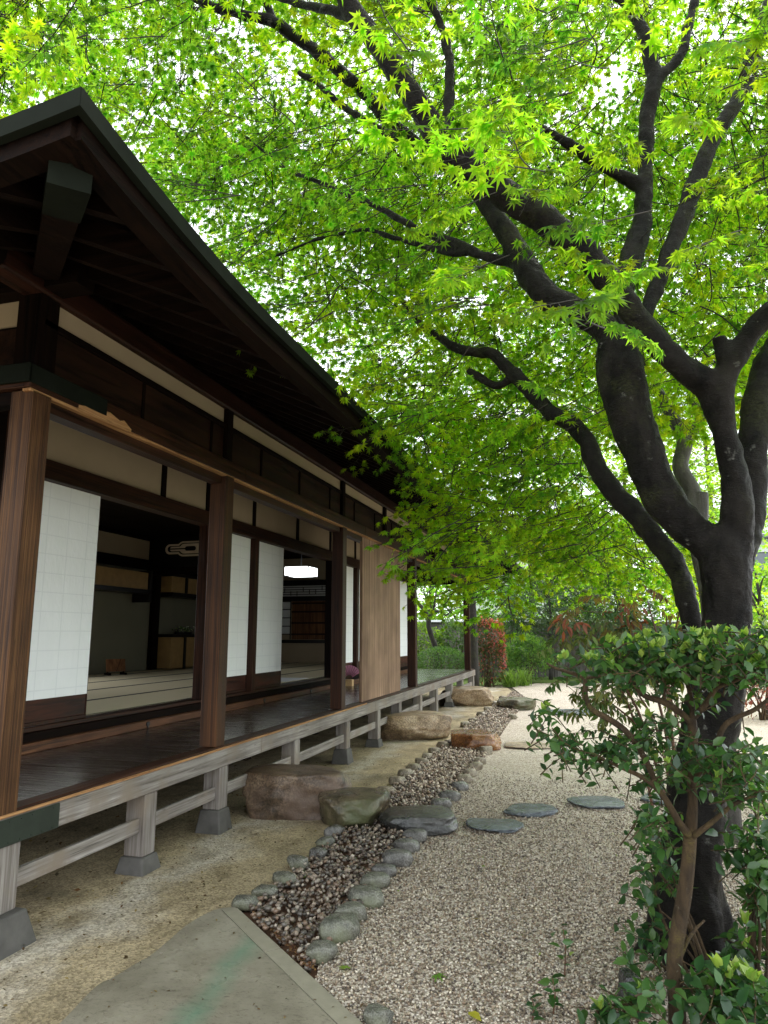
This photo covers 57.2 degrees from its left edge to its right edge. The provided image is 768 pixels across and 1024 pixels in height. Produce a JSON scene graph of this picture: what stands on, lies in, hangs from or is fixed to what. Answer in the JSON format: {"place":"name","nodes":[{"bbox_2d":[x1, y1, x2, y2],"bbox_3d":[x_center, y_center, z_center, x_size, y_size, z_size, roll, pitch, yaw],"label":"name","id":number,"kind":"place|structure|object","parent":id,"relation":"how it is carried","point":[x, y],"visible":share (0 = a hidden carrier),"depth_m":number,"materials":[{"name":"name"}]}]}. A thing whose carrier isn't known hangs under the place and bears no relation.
{"place":"outdoors","nodes":[
{"label":"outdoors","id":0,"kind":"place"},
{"bbox_2d":[60,907,361,1023],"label":"stone slab path","id":1,"kind":"structure","parent":0,"point":[220,949],"depth_m":3.01,"materials":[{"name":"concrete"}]},
{"bbox_2d":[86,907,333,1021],"bbox_3d":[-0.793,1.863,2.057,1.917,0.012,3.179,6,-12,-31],"label":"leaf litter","id":2,"kind":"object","parent":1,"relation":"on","point":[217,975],"visible":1,"depth_m":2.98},
{"bbox_2d":[0,686,511,1023],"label":"sand path","id":3,"kind":"structure","parent":0,"point":[51,994],"depth_m":4.38,"materials":[{"name":"sand"}]},
{"bbox_2d":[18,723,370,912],"bbox_3d":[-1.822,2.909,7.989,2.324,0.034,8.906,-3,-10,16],"label":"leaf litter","id":4,"kind":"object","parent":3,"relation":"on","point":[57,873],"visible":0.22,"depth_m":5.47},
{"bbox_2d":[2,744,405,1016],"bbox_3d":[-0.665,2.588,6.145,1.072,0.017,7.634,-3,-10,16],"label":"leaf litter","id":5,"kind":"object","parent":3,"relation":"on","point":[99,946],"visible":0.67,"depth_m":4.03,"materials":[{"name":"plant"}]},
{"bbox_2d":[0,86,524,960],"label":"house","id":6,"kind":"structure","parent":3,"relation":"on","point":[168,464],"depth_m":5.57,"materials":[{"name":"brown wood"}]},
{"bbox_2d":[104,659,126,674],"bbox_3d":[-4.663,2.695,12.238,0.340,0.268,0.220,9,-14,-43],"label":"wooden stand","id":7,"kind":"object","parent":6,"relation":"on","point":[113,665],"visible":1,"depth_m":12.24,"materials":[{"name":"brown wood"}]},
{"bbox_2d":[172,626,194,633],"bbox_3d":[-4.208,2.489,14.865,0.355,0.181,0.857,-3,-10,16],"label":"flower dish","id":8,"kind":"object","parent":6,"relation":"on","point":[184,629],"visible":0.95,"depth_m":14.77,"materials":[{"name":"black paint"}]},
{"bbox_2d":[282,601,290,638],"bbox_3d":[-2.640,2.763,17.956,0.584,0.960,0.043,-3,-10,16],"label":"paper window","id":9,"kind":"structure","parent":6,"relation":"in","point":[286,614],"depth_m":17.91,"materials":[{"name":"paper"}]},
{"bbox_2d":[281,677,306,681],"bbox_3d":[-1.601,2.596,10.910,0.580,0.006,0.850,-3,-10,16],"label":"paper sheet","id":10,"kind":"object","parent":6,"relation":"on","point":[287,679],"visible":0.48,"depth_m":10.85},
{"bbox_2d":[284,554,317,577],"bbox_3d":[-1.647,1.004,14.023,0.522,0.578,0.522,-3,-10,16],"label":"ceiling lamp","id":11,"kind":"object","parent":6,"relation":"hanging from","point":[301,571],"visible":0.99,"depth_m":13.79,"materials":[{"name":"white"}]},
{"bbox_2d":[283,585,324,596],"bbox_3d":[-1.416,1.981,17.747,3.900,0.266,0.046,-3,-10,16],"label":"transom window","id":12,"kind":"structure","parent":6,"relation":"in","point":[318,590],"depth_m":17.92,"materials":[{"name":"black paint"}]},
{"bbox_2d":[291,601,324,639],"bbox_3d":[-1.623,2.714,17.659,1.480,0.955,0.065,-3,-10,16],"label":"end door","id":13,"kind":"structure","parent":6,"relation":"in","point":[308,617],"depth_m":17.72,"materials":[{"name":"brown wood"}]},
{"bbox_2d":[346,665,358,685],"bbox_3d":[-0.599,2.817,12.116,0.415,0.350,0.100,-3,-10,16],"label":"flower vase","id":14,"kind":"object","parent":6,"relation":"on","point":[352,671],"visible":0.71,"depth_m":12.10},
{"bbox_2d":[272,871,296,886],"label":"cobble","id":15,"kind":"object","parent":3,"relation":"on","point":[283,877],"visible":0.81,"depth_m":4.30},
{"bbox_2d":[242,764,351,820],"bbox_3d":[-0.749,2.466,6.093,0.930,0.481,0.683,-3,-10,16],"label":"boulder","id":16,"kind":"object","parent":3,"relation":"on","point":[281,791],"visible":0.73,"depth_m":5.85,"materials":[{"name":"red stone"}]},
{"bbox_2d":[315,836,334,846],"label":"cobble","id":17,"kind":"object","parent":3,"relation":"on","point":[323,840],"visible":0.77,"depth_m":5.06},
{"bbox_2d":[324,824,344,838],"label":"cobble","id":18,"kind":"object","parent":3,"relation":"on","point":[331,830],"visible":0.68,"depth_m":5.29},
{"bbox_2d":[318,787,389,829],"bbox_3d":[-0.269,2.441,5.765,0.592,0.294,0.555,-3,-10,16],"label":"boulder","id":19,"kind":"object","parent":3,"relation":"on","point":[352,806],"visible":0.89,"depth_m":5.58,"materials":[{"name":"stone"}]},
{"bbox_2d":[377,786,395,794],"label":"cobble","id":20,"kind":"object","parent":3,"relation":"on","point":[389,788],"visible":0.43,"depth_m":6.70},
{"bbox_2d":[388,776,405,785],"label":"cobble","id":21,"kind":"object","parent":3,"relation":"on","point":[393,779],"visible":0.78,"depth_m":7.16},
{"bbox_2d":[397,768,412,778],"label":"cobble","id":22,"kind":"object","parent":3,"relation":"on","point":[405,771],"visible":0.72,"depth_m":7.50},
{"bbox_2d":[380,711,451,739],"bbox_3d":[0.451,3.237,10.500,1.122,0.476,0.962,0,-10,-3],"label":"boulder","id":23,"kind":"object","parent":3,"relation":"on","point":[418,725],"visible":0.8,"depth_m":10.18,"materials":[{"name":"beige stone"}]},
{"bbox_2d":[417,645,463,686],"bbox_3d":[1.671,4.505,20.518,1.611,1.234,1.279,-3,-10,16],"label":"round bush","id":24,"kind":"object","parent":3,"relation":"on","point":[421,655],"visible":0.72,"depth_m":20.37,"materials":[{"name":"green plant"}]},
{"bbox_2d":[436,741,448,748],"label":"cobble","id":25,"kind":"object","parent":3,"relation":"on","point":[440,743],"visible":0.77,"depth_m":9.42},
{"bbox_2d":[428,447,504,685],"bbox_3d":[2.368,0.871,20.444,3.973,8.283,4.210,3,-10,-17],"label":"cedar tree","id":26,"kind":"object","parent":3,"relation":"on","point":[474,655],"visible":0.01,"depth_m":19.70,"materials":[{"name":"brown plant"}]},
{"bbox_2d":[439,686,494,705],"bbox_3d":[1.788,4.060,15.301,1.218,0.500,1.182,-3,-10,16],"label":"boulder","id":27,"kind":"object","parent":3,"relation":"on","point":[471,696],"visible":0.71,"depth_m":14.94,"materials":[{"name":"beige stone"}]},
{"bbox_2d":[0,0,767,619],"label":"sky","id":28,"kind":"structure","parent":0,"point":[615,80],"materials":[{"name":"white"}]},
{"bbox_2d":[242,683,757,912],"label":"ground","id":29,"kind":"structure","parent":0,"point":[511,689],"depth_m":20.51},
{"bbox_2d":[230,259,360,391],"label":"broadleaf tree","id":30,"kind":"object","parent":29,"relation":"on","point":[300,327],"visible":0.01,"depth_m":28.41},
{"bbox_2d":[243,694,517,978],"bbox_3d":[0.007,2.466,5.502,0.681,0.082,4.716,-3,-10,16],"label":"gutter pebbles","id":31,"kind":"object","parent":29,"relation":"on","point":[338,868],"visible":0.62,"depth_m":4.25,"materials":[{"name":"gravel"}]},
{"bbox_2d":[231,894,258,911],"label":"cobble","id":32,"kind":"object","parent":31,"relation":"on","point":[241,902],"visible":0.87,"depth_m":3.89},
{"bbox_2d":[251,884,277,900],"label":"cobble","id":33,"kind":"object","parent":31,"relation":"on","point":[261,889],"visible":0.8,"depth_m":4.07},
{"bbox_2d":[253,911,315,969],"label":"leaf litter","id":34,"kind":"object","parent":31,"relation":"on","point":[290,948],"visible":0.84,"depth_m":3.38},
{"bbox_2d":[287,854,308,870],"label":"cobble","id":35,"kind":"object","parent":31,"relation":"on","point":[296,860],"visible":0.85,"depth_m":4.58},
{"bbox_2d":[309,847,326,857],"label":"cobble","id":36,"kind":"object","parent":31,"relation":"on","point":[321,851],"visible":0.83,"depth_m":4.80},
{"bbox_2d":[305,939,337,965],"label":"cobble","id":37,"kind":"object","parent":31,"relation":"on","point":[323,951],"visible":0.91,"depth_m":3.27,"materials":[{"name":"stone"}]},
{"bbox_2d":[334,901,366,921],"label":"cobble","id":38,"kind":"object","parent":31,"relation":"on","point":[357,909],"visible":0.59,"depth_m":3.74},
{"bbox_2d":[359,871,390,889],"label":"cobble","id":39,"kind":"object","parent":31,"relation":"on","point":[380,880],"visible":0.76,"depth_m":4.21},
{"bbox_2d":[371,863,396,877],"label":"cobble","id":40,"kind":"object","parent":31,"relation":"on","point":[390,870],"visible":0.69,"depth_m":4.42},
{"bbox_2d":[382,848,413,867],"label":"cobble","id":41,"kind":"object","parent":31,"relation":"on","point":[397,858],"visible":0.83,"depth_m":4.61,"materials":[{"name":"stone"}]},
{"bbox_2d":[393,838,419,852],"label":"cobble","id":42,"kind":"object","parent":31,"relation":"on","point":[411,845],"visible":0.78,"depth_m":4.92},
{"bbox_2d":[406,763,420,770],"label":"cobble","id":43,"kind":"object","parent":31,"relation":"on","point":[411,766],"visible":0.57,"depth_m":7.83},
{"bbox_2d":[402,828,426,842],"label":"cobble","id":44,"kind":"object","parent":31,"relation":"on","point":[419,835],"visible":0.73,"depth_m":5.16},
{"bbox_2d":[431,798,451,807],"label":"cobble","id":45,"kind":"object","parent":31,"relation":"on","point":[446,802],"visible":0.72,"depth_m":6.13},
{"bbox_2d":[374,691,523,821],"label":"gutter pebbles","id":46,"kind":"object","parent":31,"relation":"on","point":[495,721],"visible":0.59,"depth_m":8.18,"materials":[{"name":"gravel"}]},
{"bbox_2d":[438,790,460,801],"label":"cobble","id":47,"kind":"object","parent":31,"relation":"on","point":[453,795],"visible":0.76,"depth_m":6.45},
{"bbox_2d":[450,781,468,791],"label":"cobble","id":48,"kind":"object","parent":31,"relation":"on","point":[461,785],"visible":0.81,"depth_m":6.88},
{"bbox_2d":[468,762,482,770],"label":"cobble","id":49,"kind":"object","parent":31,"relation":"on","point":[477,766],"visible":0.73,"depth_m":7.91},
{"bbox_2d":[450,729,501,751],"bbox_3d":[1.238,3.109,9.509,0.699,0.277,0.692,0,-10,-2],"label":"boulder","id":50,"kind":"object","parent":31,"relation":"on","point":[470,738],"visible":0.77,"depth_m":9.28,"materials":[{"name":"stone"}]},
{"bbox_2d":[473,757,485,764],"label":"cobble","id":51,"kind":"object","parent":31,"relation":"on","point":[481,759],"visible":0.66,"depth_m":8.25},
{"bbox_2d":[478,746,492,754],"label":"cobble","id":52,"kind":"object","parent":31,"relation":"on","point":[488,750],"visible":0.78,"depth_m":8.93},
{"bbox_2d":[496,697,536,710],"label":"boulder","id":53,"kind":"object","parent":31,"relation":"on","point":[521,703],"visible":0.87,"depth_m":14.21,"materials":[{"name":"stone"}]},
{"bbox_2d":[493,668,530,686],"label":"grass tuft","id":54,"kind":"object","parent":29,"relation":"on","point":[509,680],"visible":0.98,"depth_m":20.32,"materials":[{"name":"green plant"}]},
{"bbox_2d":[672,513,767,607],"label":"neighbour house","id":55,"kind":"structure","parent":29,"relation":"on","point":[761,556],"depth_m":33.84,"materials":[{"name":"metal"}]},
{"bbox_2d":[754,552,767,574],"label":"window","id":56,"kind":"structure","parent":55,"relation":"in","point":[760,557],"depth_m":33.82,"materials":[{"name":"metal"}]},
{"bbox_2d":[315,771,767,1023],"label":"garden gravel","id":57,"kind":"structure","parent":0,"point":[577,934],"depth_m":3.78,"materials":[{"name":"gravel"}]},
{"bbox_2d":[468,1011,480,1020],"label":"fallen leaf","id":58,"kind":"object","parent":57,"relation":"on","point":[475,1014],"visible":1,"depth_m":2.79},
{"bbox_2d":[618,967,641,996],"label":"rock","id":59,"kind":"object","parent":57,"relation":"on","point":[625,974],"visible":0.42,"depth_m":2.94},
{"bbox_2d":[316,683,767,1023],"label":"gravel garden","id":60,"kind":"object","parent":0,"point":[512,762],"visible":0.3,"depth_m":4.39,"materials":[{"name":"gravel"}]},
{"bbox_2d":[318,912,359,943],"bbox_3d":[-0.224,2.108,3.544,0.202,0.129,0.191,-3,-10,16],"label":"cobble","id":61,"kind":"object","parent":60,"relation":"on","point":[340,927],"visible":0.9,"depth_m":3.50,"materials":[{"name":"stone"}]},
{"bbox_2d":[347,885,383,909],"bbox_3d":[-0.100,2.192,3.987,0.223,0.112,0.139,-3,-10,16],"label":"cobble","id":62,"kind":"object","parent":60,"relation":"on","point":[369,896],"visible":0.87,"depth_m":3.95,"materials":[{"name":"stone"}]},
{"bbox_2d":[363,1003,393,1023],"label":"cobble","id":63,"kind":"object","parent":60,"relation":"on","point":[375,1013],"visible":1,"depth_m":2.74,"materials":[{"name":"stone"}]},
{"bbox_2d":[0,0,767,971],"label":"maple tree","id":64,"kind":"object","parent":60,"relation":"on","point":[486,170],"visible":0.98,"depth_m":4.78,"materials":[{"name":"green plant"}]},
{"bbox_2d":[378,805,457,836],"bbox_3d":[0.261,2.445,5.545,0.622,0.182,0.501,0,-10,-2],"label":"boulder","id":65,"kind":"object","parent":60,"relation":"on","point":[435,820],"visible":0.85,"depth_m":5.38,"materials":[{"name":"stone"}]},
{"bbox_2d":[456,774,473,782],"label":"cobble","id":66,"kind":"object","parent":60,"relation":"on","point":[467,778],"visible":0.76,"depth_m":7.24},
{"bbox_2d":[463,768,476,776],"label":"cobble","id":67,"kind":"object","parent":60,"relation":"on","point":[472,772],"visible":0.75,"depth_m":7.55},
{"bbox_2d":[466,818,523,832],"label":"stepping stone","id":68,"kind":"object","parent":60,"relation":"on","point":[501,825],"visible":1,"depth_m":5.51,"materials":[{"name":"stone"}]},
{"bbox_2d":[513,667,532,685],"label":"grass tuft","id":69,"kind":"object","parent":60,"relation":"on","point":[523,679],"visible":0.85,"depth_m":20.83,"materials":[{"name":"green plant"}]},
{"bbox_2d":[504,742,549,748],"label":"stepping stone","id":70,"kind":"object","parent":60,"relation":"on","point":[517,744],"visible":0.76,"depth_m":9.50,"materials":[{"name":"beige stone"}]},
{"bbox_2d":[502,803,557,817],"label":"stepping stone","id":71,"kind":"object","parent":60,"relation":"on","point":[528,810],"visible":1,"depth_m":5.96,"materials":[{"name":"stone"}]},
{"bbox_2d":[526,993,545,1020],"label":"seedling","id":72,"kind":"object","parent":60,"relation":"on","point":[533,1009],"visible":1,"depth_m":2.77,"materials":[{"name":"green plant"}]},
{"bbox_2d":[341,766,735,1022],"bbox_3d":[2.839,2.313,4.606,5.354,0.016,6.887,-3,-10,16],"label":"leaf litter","id":73,"kind":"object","parent":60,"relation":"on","point":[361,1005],"visible":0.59,"depth_m":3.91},
{"bbox_2d":[538,973,564,1013],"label":"seedling","id":74,"kind":"object","parent":60,"relation":"on","point":[553,998],"visible":1,"depth_m":2.84,"materials":[{"name":"green plant"}]},
{"bbox_2d":[345,267,767,845],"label":"maple tree","id":75,"kind":"object","parent":60,"relation":"on","point":[688,482],"visible":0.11,"depth_m":8.83,"materials":[{"name":"green plant"}]},
{"bbox_2d":[548,923,573,974],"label":"seedling","id":76,"kind":"object","parent":60,"relation":"on","point":[568,942],"visible":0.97,"depth_m":3.14,"materials":[{"name":"green plant"}]},
{"bbox_2d":[551,709,588,714],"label":"stepping stone","id":77,"kind":"object","parent":60,"relation":"on","point":[569,712],"visible":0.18,"depth_m":13.59,"materials":[{"name":"stone"}]},
{"bbox_2d":[566,796,624,808],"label":"stepping stone","id":78,"kind":"object","parent":60,"relation":"on","point":[598,802],"visible":1,"depth_m":6.25,"materials":[{"name":"stone"}]},
{"bbox_2d":[534,583,684,842],"bbox_3d":[1.525,1.342,4.201,1.145,1.836,1.155,-3,-10,16],"label":"nandina","id":79,"kind":"object","parent":60,"relation":"on","point":[602,701],"visible":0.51,"depth_m":4.22,"materials":[{"name":"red plant"}]},
{"bbox_2d":[573,976,683,1023],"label":"evergreen shrub","id":80,"kind":"object","parent":60,"relation":"on","point":[636,1006],"visible":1,"depth_m":2.54,"materials":[{"name":"green plant"}]},
{"bbox_2d":[524,615,767,1023],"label":"camellia shrub","id":81,"kind":"object","parent":60,"relation":"on","point":[737,660],"visible":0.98,"depth_m":2.69,"materials":[{"name":"green plant"}]},
{"bbox_2d":[640,793,663,804],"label":"stepping stone","id":82,"kind":"object","parent":60,"relation":"on","point":[645,798],"visible":0.3,"depth_m":6.39,"materials":[{"name":"stone"}]},
{"bbox_2d":[613,822,714,997],"bbox_3d":[1.179,1.685,2.955,0.442,0.741,0.499,-3,-10,16],"label":"evergreen shrub","id":83,"kind":"object","parent":60,"relation":"on","point":[664,870],"visible":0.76,"depth_m":2.95,"materials":[{"name":"green plant"}]},
{"bbox_2d":[629,517,767,712],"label":"maple tree","id":84,"kind":"object","parent":60,"relation":"on","point":[760,610],"visible":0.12,"depth_m":13.80,"materials":[{"name":"plant"}]},
{"bbox_2d":[649,952,767,1023],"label":"evergreen shrub","id":85,"kind":"object","parent":60,"relation":"on","point":[743,999],"visible":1,"depth_m":2.46,"materials":[{"name":"green plant"}]},
{"bbox_2d":[705,802,767,978],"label":"evergreen shrub","id":86,"kind":"object","parent":60,"relation":"on","point":[751,866],"visible":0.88,"depth_m":2.96,"materials":[{"name":"green plant"}]},
{"bbox_2d":[476,556,611,619],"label":"neighbour house","id":87,"kind":"structure","parent":0,"point":[478,605],"depth_m":37.52,"materials":[{"name":"metal"}]},
{"bbox_2d":[453,677,757,685],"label":"moss bank","id":88,"kind":"structure","parent":0,"point":[544,680],"depth_m":23.21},
{"bbox_2d":[216,241,434,424],"bbox_3d":[-2.923,-3.231,34.099,14.294,21.042,13.728,8,-13,-40],"label":"broadleaf tree","id":89,"kind":"object","parent":88,"relation":"on","point":[340,348],"visible":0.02,"depth_m":34.48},
{"bbox_2d":[417,620,445,668],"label":"hedge bush","id":90,"kind":"object","parent":88,"relation":"on","point":[420,626],"visible":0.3,"depth_m":23.60,"materials":[{"name":"green plant"}]},
{"bbox_2d":[417,585,462,668],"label":"bare tree","id":91,"kind":"object","parent":88,"relation":"on","point":[430,632],"visible":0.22,"depth_m":21.57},
{"bbox_2d":[383,354,501,619],"bbox_3d":[1.834,-0.756,31.800,10.149,15.381,11.023,3,-10,-14],"label":"broadleaf tree","id":92,"kind":"object","parent":88,"relation":"on","point":[430,585],"visible":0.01,"depth_m":31.33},
{"bbox_2d":[434,617,463,668],"bbox_3d":[2.405,4.648,23.769,1.605,2.184,1.166,-1,-10,3],"label":"hedge bush","id":93,"kind":"object","parent":88,"relation":"on","point":[450,625],"visible":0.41,"depth_m":23.65,"materials":[{"name":"green plant"}]},
{"bbox_2d":[417,585,524,619],"bbox_3d":[3.224,4.348,27.647,4.913,4.546,2.186,0,-10,3],"label":"tall hedge","id":94,"kind":"object","parent":88,"relation":"on","point":[449,614],"visible":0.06,"depth_m":27.43,"materials":[{"name":"green plant"}]},
{"bbox_2d":[417,512,553,619],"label":"broadleaf tree","id":95,"kind":"object","parent":88,"relation":"on","point":[457,611],"visible":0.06,"depth_m":26.84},
{"bbox_2d":[477,616,507,686],"bbox_3d":[3.080,4.114,20.767,1.149,2.111,1.000,0,-10,0],"label":"photinia hedge","id":96,"kind":"object","parent":88,"relation":"on","point":[499,654],"visible":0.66,"depth_m":20.54,"materials":[{"name":"red plant"}]},
{"bbox_2d":[398,320,620,616],"bbox_3d":[5.952,-2.788,32.153,11.270,19.505,11.226,3,-10,-14],"label":"broadleaf tree","id":97,"kind":"object","parent":88,"relation":"on","point":[583,491],"visible":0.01,"depth_m":31.45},
{"bbox_2d":[494,617,538,674],"bbox_3d":[4.547,4.680,24.182,1.554,2.131,1.028,0,-10,2],"label":"fence bush","id":98,"kind":"object","parent":88,"relation":"on","point":[509,623],"visible":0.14,"depth_m":24.14,"materials":[{"name":"green plant"}]},
{"bbox_2d":[501,631,556,681],"bbox_3d":[4.553,4.609,22.337,1.768,1.672,1.469,0,-10,-1],"label":"nandina bush","id":99,"kind":"object","parent":88,"relation":"on","point":[536,642],"visible":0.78,"depth_m":22.05,"materials":[{"name":"green plant"}]},
{"bbox_2d":[480,543,620,679],"bbox_3d":[5.628,3.078,23.932,4.966,5.137,5.154,-3,-10,16],"label":"evergreen tree","id":100,"kind":"object","parent":88,"relation":"on","point":[544,620],"visible":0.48,"depth_m":23.56,"materials":[{"name":"green plant"}]},
{"bbox_2d":[499,563,636,619],"bbox_3d":[7.208,4.111,27.666,6.079,5.248,2.117,0,-10,1],"label":"tall hedge","id":101,"kind":"object","parent":88,"relation":"on","point":[561,599],"visible":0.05,"depth_m":27.43,"materials":[{"name":"green plant"}]},
{"bbox_2d":[504,486,667,618],"bbox_3d":[7.944,2.595,28.676,7.584,8.285,7.526,3,-10,-18],"label":"broadleaf tree","id":102,"kind":"object","parent":88,"relation":"on","point":[596,573],"visible":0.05,"depth_m":27.47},
{"bbox_2d":[417,620,767,676],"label":"hedge","id":103,"kind":"object","parent":88,"relation":"on","point":[437,623],"visible":0.09,"depth_m":25.18,"materials":[{"name":"plant"}]},
{"bbox_2d":[540,541,676,668],"bbox_3d":[7.931,3.312,24.302,4.938,4.804,5.161,3,-10,-19],"label":"evergreen tree","id":104,"kind":"object","parent":88,"relation":"on","point":[622,609],"visible":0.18,"depth_m":24.18,"materials":[{"name":"green plant"}]},
{"bbox_2d":[516,352,719,619],"bbox_3d":[10.023,-1.802,30.920,11.009,17.155,11.737,2,-10,-11],"label":"broadleaf tree","id":105,"kind":"object","parent":88,"relation":"on","point":[627,475],"visible":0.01,"depth_m":30.76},
{"bbox_2d":[575,483,767,619],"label":"broadleaf tree","id":106,"kind":"object","parent":88,"relation":"on","point":[669,582],"visible":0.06,"depth_m":26.82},
{"bbox_2d":[598,542,767,619],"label":"tall hedge","id":107,"kind":"object","parent":88,"relation":"on","point":[755,590],"visible":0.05,"depth_m":27.62,"materials":[{"name":"green plant"}]},
{"bbox_2d":[604,267,767,618],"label":"broadleaf tree","id":108,"kind":"object","parent":88,"relation":"on","point":[718,489],"visible":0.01,"depth_m":31.23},
{"bbox_2d":[637,448,767,627],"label":"broadleaf tree","id":109,"kind":"object","parent":88,"relation":"on","point":[763,589],"visible":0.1,"depth_m":23.96,"materials":[{"name":"plant"}]},
{"bbox_2d":[752,551,767,619],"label":"tall hedge","id":110,"kind":"object","parent":88,"relation":"on","point":[763,598],"visible":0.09,"depth_m":28.11,"materials":[{"name":"green plant"}]},
{"bbox_2d":[745,684,767,719],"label":"fence","id":111,"kind":"object","parent":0,"point":[763,714],"visible":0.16,"depth_m":12.53,"materials":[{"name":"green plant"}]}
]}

